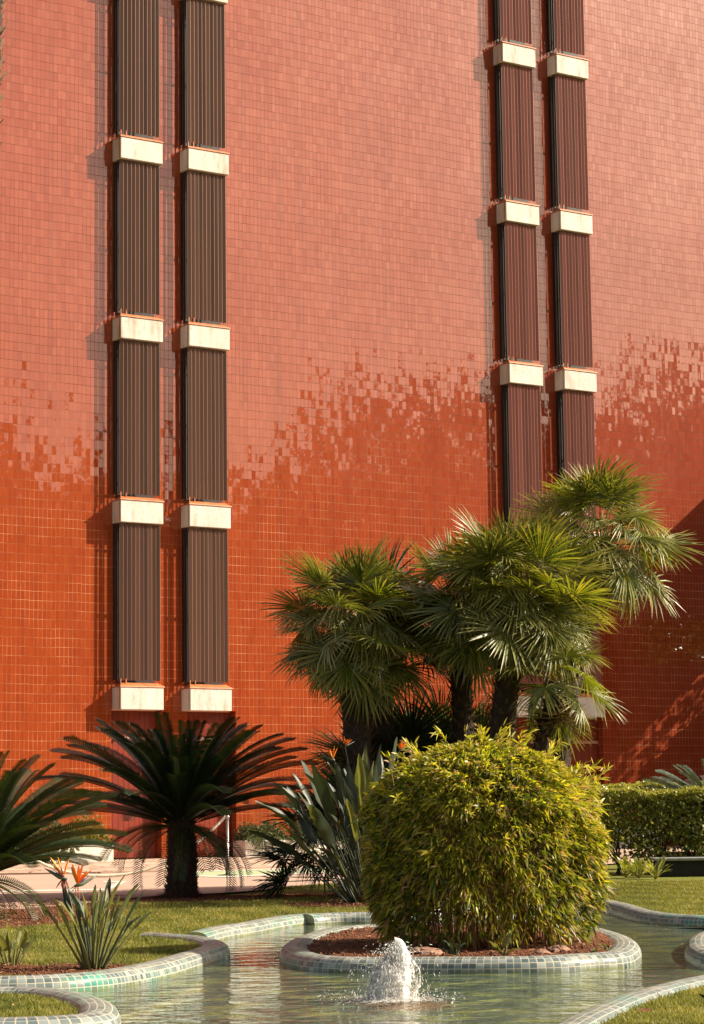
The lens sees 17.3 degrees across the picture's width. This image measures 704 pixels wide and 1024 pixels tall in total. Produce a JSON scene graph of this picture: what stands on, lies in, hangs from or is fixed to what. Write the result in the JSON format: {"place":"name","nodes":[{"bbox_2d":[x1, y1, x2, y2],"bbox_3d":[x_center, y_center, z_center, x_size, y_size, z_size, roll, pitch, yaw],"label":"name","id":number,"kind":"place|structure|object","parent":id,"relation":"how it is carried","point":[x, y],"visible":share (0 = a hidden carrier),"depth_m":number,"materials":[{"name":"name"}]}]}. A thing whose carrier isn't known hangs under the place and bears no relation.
{"place":"outdoors","nodes":[
{"label":"outdoors","id":0,"kind":"place"},
{"bbox_2d":[0,858,645,908],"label":"road","id":1,"kind":"structure","parent":0,"point":[206,885],"depth_m":31.80,"materials":[{"name":"concrete"}]},
{"bbox_2d":[2,889,104,891],"bbox_3d":[-4.687,4.878,29.748,3.108,0.001,0.635,0,-7,-5],"label":"road line","id":2,"kind":"object","parent":1,"relation":"on","point":[54,890],"visible":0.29,"depth_m":29.85,"materials":[{"name":"white paint"}]},
{"bbox_2d":[104,881,125,887],"bbox_3d":[-3.345,5.120,31.741,0.338,0.001,3.985,0,-7,-3],"label":"road arrow","id":3,"kind":"object","parent":1,"relation":"on","point":[113,885],"visible":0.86,"depth_m":32.92,"materials":[{"name":"white paint"}]},
{"bbox_2d":[198,872,323,876],"bbox_3d":[-0.704,5.799,37.221,1.383,0.001,4.865,-8,-10,43],"label":"bay line","id":4,"kind":"object","parent":1,"relation":"on","point":[238,876],"visible":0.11,"depth_m":35.68,"materials":[{"name":"white paint"}]},
{"bbox_2d":[196,867,348,875],"bbox_3d":[-0.504,6.045,39.092,2.700,0.001,6.870,-8,-10,43],"label":"green bay","id":5,"kind":"object","parent":1,"relation":"on","point":[216,873],"depth_m":37.90,"materials":[{"name":"paint"}]},
{"bbox_2d":[217,815,236,875],"bbox_3d":[-1.954,5.232,36.279,0.350,0.960,0.350,-1,-7,0],"label":"rope stanchion","id":6,"kind":"object","parent":5,"relation":"on","point":[227,824],"visible":0.59,"depth_m":36.28,"materials":[{"name":"metal"}]},
{"bbox_2d":[37,816,225,876],"bbox_3d":[-3.831,5.202,35.907,3.792,0.931,0.054,1,-8,-11],"label":"barrier rope","id":7,"kind":"object","parent":6,"relation":"hanging from","point":[127,873],"visible":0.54,"depth_m":35.87,"materials":[{"name":"white"}]},
{"bbox_2d":[197,867,316,871],"bbox_3d":[-0.733,6.226,40.486,5.392,0.001,0.485,6,-10,-40],"label":"bay line","id":8,"kind":"object","parent":5,"relation":"on","point":[245,869],"depth_m":39.61,"materials":[{"name":"white paint"}]},
{"bbox_2d":[0,893,703,1023],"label":"lawn ground","id":9,"kind":"structure","parent":0,"point":[601,936],"depth_m":16.61,"materials":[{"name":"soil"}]},
{"bbox_2d":[0,0,8,193],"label":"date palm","id":10,"kind":"object","parent":9,"relation":"on","point":[2,3],"visible":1,"depth_m":22.29,"materials":[{"name":"green plant"}]},
{"bbox_2d":[0,922,33,965],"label":"bird of paradise","id":11,"kind":"object","parent":9,"relation":"on","point":[7,943],"visible":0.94,"depth_m":14.90,"materials":[{"name":"green plant"}]},
{"bbox_2d":[0,986,120,1023],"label":"pool coping","id":12,"kind":"object","parent":9,"relation":"on","point":[94,1010],"visible":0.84,"depth_m":11.09,"materials":[{"name":"white tile"}]},
{"bbox_2d":[0,750,135,919],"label":"sago palm","id":13,"kind":"object","parent":9,"relation":"on","point":[17,828],"visible":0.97,"depth_m":21.68,"materials":[{"name":"green plant"}]},
{"bbox_2d":[37,857,149,969],"bbox_3d":[-1.603,2.509,14.436,0.732,0.712,0.636,1,-8,-14],"label":"bird of paradise","id":14,"kind":"object","parent":9,"relation":"on","point":[90,958],"visible":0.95,"depth_m":14.41,"materials":[{"name":"green plant"}]},
{"bbox_2d":[0,932,229,991],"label":"pool coping","id":15,"kind":"object","parent":9,"relation":"on","point":[209,951],"visible":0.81,"depth_m":14.17,"materials":[{"name":"white tile"}]},
{"bbox_2d":[32,711,322,897],"bbox_3d":[-1.988,3.456,26.960,3.468,2.200,3.772,-1,-7,0],"label":"sago palm","id":16,"kind":"object","parent":9,"relation":"on","point":[186,779],"visible":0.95,"depth_m":26.60,"materials":[{"name":"green plant"}]},
{"bbox_2d":[152,888,211,898],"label":"dead fronds","id":17,"kind":"object","parent":9,"relation":"on","point":[178,896],"visible":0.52,"depth_m":26.63,"materials":[{"name":"brown plant"}]},
{"bbox_2d":[185,913,308,940],"bbox_3d":[-0.885,3.709,19.976,0.326,0.340,3.434,-3,-8,14],"label":"pool coping","id":18,"kind":"object","parent":9,"relation":"on","point":[241,929],"visible":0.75,"depth_m":19.77,"materials":[{"name":"white tile"}]},
{"bbox_2d":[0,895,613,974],"bbox_3d":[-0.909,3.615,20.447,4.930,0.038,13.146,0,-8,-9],"label":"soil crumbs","id":19,"kind":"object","parent":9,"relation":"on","point":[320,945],"visible":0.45,"depth_m":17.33,"materials":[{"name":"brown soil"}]},
{"bbox_2d":[408,946,442,954],"bbox_3d":[0.477,2.950,15.493,0.331,0.082,0.233,-8,-10,44],"label":"rock","id":20,"kind":"object","parent":19,"relation":"on","point":[425,950],"visible":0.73,"depth_m":15.43,"materials":[{"name":"beige stone"}]},
{"bbox_2d":[488,933,519,955],"bbox_3d":[0.998,2.869,15.296,0.217,0.160,0.140,0,-7,-6],"label":"weed","id":21,"kind":"object","parent":19,"relation":"in","point":[506,940],"visible":0.85,"depth_m":15.26,"materials":[{"name":"green plant"}]},
{"bbox_2d":[534,949,551,953],"bbox_3d":[1.258,2.924,15.327,0.130,0.063,0.154,-6,-9,34],"label":"rock","id":22,"kind":"object","parent":19,"relation":"on","point":[542,951],"visible":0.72,"depth_m":15.30,"materials":[{"name":"beige stone"}]},
{"bbox_2d":[546,945,570,951],"bbox_3d":[1.391,2.954,15.602,0.206,0.075,0.168,4,-9,-31],"label":"rock","id":23,"kind":"object","parent":19,"relation":"on","point":[556,948],"visible":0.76,"depth_m":15.56,"materials":[{"name":"beige stone"}]},
{"bbox_2d":[259,530,430,884],"bbox_3d":[-0.080,2.400,27.488,2.168,4.379,2.364,-1,-7,0],"label":"fan palm","id":24,"kind":"object","parent":9,"relation":"on","point":[351,671],"visible":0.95,"depth_m":27.31,"materials":[{"name":"green plant"}]},
{"bbox_2d":[234,754,459,900],"bbox_3d":[-0.002,3.654,26.333,2.791,1.861,2.667,-1,-7,0],"label":"fan palm","id":25,"kind":"object","parent":9,"relation":"on","point":[277,881],"visible":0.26,"depth_m":26.17,"materials":[{"name":"green plant"}]},
{"bbox_2d":[0,879,703,1023],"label":"grass","id":26,"kind":"structure","parent":9,"relation":"on","point":[666,895],"depth_m":19.43,"materials":[{"name":"green plant"}]},
{"bbox_2d":[246,737,500,902],"bbox_3d":[0.282,3.275,24.716,2.860,1.809,2.788,-1,-7,0],"label":"bird of paradise","id":27,"kind":"object","parent":9,"relation":"on","point":[351,790],"visible":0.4,"depth_m":24.57,"materials":[{"name":"green plant"}]},
{"bbox_2d":[295,691,489,844],"bbox_3d":[0.919,3.237,28.973,3.352,2.077,3.141,3,-8,-24],"label":"fan palm","id":28,"kind":"object","parent":9,"relation":"on","point":[412,725],"visible":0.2,"depth_m":28.23,"materials":[{"name":"green plant"}]},
{"bbox_2d":[302,901,579,924],"bbox_3d":[1.470,4.186,23.861,0.980,0.340,6.266,-5,-9,30],"label":"pool coping","id":29,"kind":"object","parent":9,"relation":"on","point":[338,918],"visible":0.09,"depth_m":21.50,"materials":[{"name":"grey tile"}]},
{"bbox_2d":[435,940,465,955],"bbox_3d":[0.655,2.886,15.247,0.206,0.123,0.142,-1,-7,0],"label":"weed","id":30,"kind":"object","parent":9,"relation":"on","point":[455,947],"visible":0.84,"depth_m":15.24,"materials":[{"name":"green plant"}]},
{"bbox_2d":[279,920,641,973],"bbox_3d":[0.784,3.327,17.213,2.596,0.340,5.274,-1,-7,0],"label":"pool coping","id":31,"kind":"object","parent":9,"relation":"on","point":[624,951],"visible":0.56,"depth_m":14.82,"materials":[{"name":"white tile"}]},
{"bbox_2d":[347,718,616,949],"bbox_3d":[0.953,2.312,16.572,1.985,1.652,1.969,-1,-7,0],"label":"bamboo bush","id":32,"kind":"object","parent":9,"relation":"on","point":[407,802],"visible":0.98,"depth_m":16.00,"materials":[{"name":"green plant"}]},
{"bbox_2d":[405,506,625,885],"bbox_3d":[1.902,2.194,27.408,2.720,4.716,2.505,-1,-7,0],"label":"fan palm","id":33,"kind":"object","parent":9,"relation":"on","point":[523,632],"visible":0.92,"depth_m":27.07,"materials":[{"name":"green plant"}]},
{"bbox_2d":[478,637,628,891],"bbox_3d":[2.333,2.976,26.711,1.702,2.976,1.707,-4,-8,23],"label":"fan palm","id":34,"kind":"object","parent":9,"relation":"on","point":[551,719],"visible":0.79,"depth_m":26.61,"materials":[{"name":"green plant"}]},
{"bbox_2d":[599,943,610,949],"bbox_3d":[1.723,2.953,15.743,0.110,0.093,0.077,1,-8,-16],"label":"weed","id":35,"kind":"object","parent":9,"relation":"on","point":[605,947],"visible":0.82,"depth_m":15.71,"materials":[{"name":"green plant"}]},
{"bbox_2d":[612,855,634,877],"bbox_3d":[3.935,5.062,33.044,0.471,0.330,0.479,-3,-8,18],"label":"weed","id":36,"kind":"object","parent":9,"relation":"on","point":[624,865],"visible":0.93,"depth_m":32.97,"materials":[{"name":"green plant"}]},
{"bbox_2d":[558,975,703,1023],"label":"pool coping","id":37,"kind":"object","parent":9,"relation":"on","point":[609,1009],"visible":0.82,"depth_m":11.30,"materials":[{"name":"grey tile"}]},
{"bbox_2d":[624,856,653,878],"bbox_3d":[4.065,5.023,32.736,0.459,0.325,0.554,-1,-7,0],"label":"weed","id":38,"kind":"object","parent":9,"relation":"on","point":[639,871],"visible":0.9,"depth_m":32.70,"materials":[{"name":"green plant"}]},
{"bbox_2d":[637,1008,653,1010],"bbox_3d":[1.357,2.308,10.725,0.084,0.012,0.035,-2,-8,11],"label":"fallen leaf","id":39,"kind":"object","parent":9,"relation":"on","point":[647,1009],"visible":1,"depth_m":10.72,"materials":[{"name":"brown plant"}]},
{"bbox_2d":[600,888,703,926],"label":"pool coping","id":40,"kind":"object","parent":9,"relation":"on","point":[631,912],"visible":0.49,"depth_m":20.84,"materials":[{"name":"grey tile"}]},
{"bbox_2d":[636,855,672,878],"bbox_3d":[4.212,4.954,32.230,0.523,0.328,0.559,-1,-7,0],"label":"weed","id":41,"kind":"object","parent":9,"relation":"on","point":[655,870],"visible":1,"depth_m":32.21,"materials":[{"name":"green plant"}]},
{"bbox_2d":[684,932,703,968],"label":"pool coping","id":42,"kind":"object","parent":9,"relation":"on","point":[694,951],"visible":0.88,"depth_m":15.54,"materials":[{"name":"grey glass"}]},
{"bbox_2d":[0,845,703,872],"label":"stone pavement","id":43,"kind":"structure","parent":0,"point":[102,866],"depth_m":43.77,"materials":[{"name":"beige stone"}]},
{"bbox_2d":[10,820,80,863],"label":"lavender bush","id":44,"kind":"object","parent":43,"relation":"on","point":[54,824],"visible":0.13,"depth_m":46.42,"materials":[{"name":"green plant"}]},
{"bbox_2d":[20,812,112,861],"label":"planter","id":45,"kind":"object","parent":43,"relation":"on","point":[88,851],"visible":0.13,"depth_m":48.15,"materials":[{"name":"white concrete"}]},
{"bbox_2d":[231,820,295,856],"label":"planter","id":46,"kind":"object","parent":43,"relation":"on","point":[244,839],"visible":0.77,"depth_m":51.32,"materials":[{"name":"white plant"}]},
{"bbox_2d":[287,822,348,854],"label":"planter","id":47,"kind":"object","parent":43,"relation":"on","point":[300,831],"visible":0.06,"depth_m":52.00,"materials":[{"name":"white concrete"}]},
{"bbox_2d":[608,823,661,848],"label":"shrub","id":48,"kind":"object","parent":43,"relation":"on","point":[632,836],"depth_m":56.49,"materials":[{"name":"green plant"}]},
{"bbox_2d":[79,909,703,1023],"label":"pool water","id":49,"kind":"structure","parent":0,"point":[252,979],"depth_m":13.31,"materials":[{"name":"green liquid"}]},
{"bbox_2d":[315,937,466,1006],"bbox_3d":[0.211,2.497,12.550,0.854,0.370,0.896,-1,-7,0],"label":"fountain jet","id":50,"kind":"object","parent":49,"relation":"on","point":[392,982],"visible":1,"depth_m":12.54,"materials":[{"name":"white liquid"}]},
{"bbox_2d":[113,856,703,894],"bbox_3d":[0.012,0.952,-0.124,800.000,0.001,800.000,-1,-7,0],"label":"ground","id":51,"kind":"structure","parent":0,"point":[612,870],"depth_m":32.25,"materials":[{"name":"soil"}]},
{"bbox_2d":[0,857,644,874],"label":"kerb","id":52,"kind":"structure","parent":51,"relation":"on","point":[154,870],"depth_m":38.77,"materials":[{"name":"stone"}]},
{"bbox_2d":[0,0,703,858],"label":"hotel building","id":53,"kind":"structure","parent":51,"relation":"on","point":[320,280],"depth_m":54.54,"materials":[{"name":"tile"}]},
{"bbox_2d":[111,711,155,858],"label":"door","id":54,"kind":"structure","parent":53,"relation":"in","point":[145,719],"depth_m":50.70,"materials":[{"name":"paint"}]},
{"bbox_2d":[187,712,230,856],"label":"door","id":55,"kind":"structure","parent":53,"relation":"in","point":[212,717],"depth_m":51.85,"materials":[{"name":"paint"}]},
{"bbox_2d":[514,717,541,828],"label":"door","id":56,"kind":"structure","parent":53,"relation":"in","point":[519,719],"depth_m":56.84,"materials":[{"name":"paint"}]},
{"bbox_2d":[569,718,597,781],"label":"door","id":57,"kind":"structure","parent":53,"relation":"in","point":[590,751],"depth_m":57.85,"materials":[{"name":"paint"}]},
{"bbox_2d":[295,534,459,770],"bbox_3d":[0.323,2.454,28.192,2.214,4.444,2.521,-1,-7,0],"label":"fan palm","id":58,"kind":"object","parent":51,"relation":"on","point":[386,726],"visible":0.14,"depth_m":28.08,"materials":[{"name":"green plant"}]},
{"bbox_2d":[371,526,530,890],"bbox_3d":[1.250,2.391,28.129,2.332,4.528,2.324,4,-9,-32],"label":"fan palm","id":59,"kind":"object","parent":51,"relation":"on","point":[462,709],"visible":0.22,"depth_m":28.00,"materials":[{"name":"green plant"}]},
{"bbox_2d":[402,676,535,839],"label":"fan palm","id":60,"kind":"object","parent":51,"relation":"on","point":[479,712],"visible":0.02,"depth_m":29.15,"materials":[{"name":"green plant"}]},
{"bbox_2d":[509,452,703,880],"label":"fan palm","id":61,"kind":"object","parent":51,"relation":"on","point":[609,493],"visible":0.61,"depth_m":28.45,"materials":[{"name":"green plant"}]},
{"bbox_2d":[585,779,703,874],"bbox_3d":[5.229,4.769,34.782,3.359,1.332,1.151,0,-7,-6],"label":"hedge","id":62,"kind":"object","parent":51,"relation":"on","point":[656,801],"visible":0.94,"depth_m":34.35,"materials":[{"name":"green plant"}]},
{"bbox_2d":[635,758,703,824],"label":"sago palm","id":63,"kind":"object","parent":51,"relation":"on","point":[690,775],"visible":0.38,"depth_m":35.55,"materials":[{"name":"green plant"}]},
{"bbox_2d":[649,851,703,876],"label":"wall","id":64,"kind":"structure","parent":51,"relation":"on","point":[687,866],"depth_m":33.29,"materials":[{"name":"stone"}]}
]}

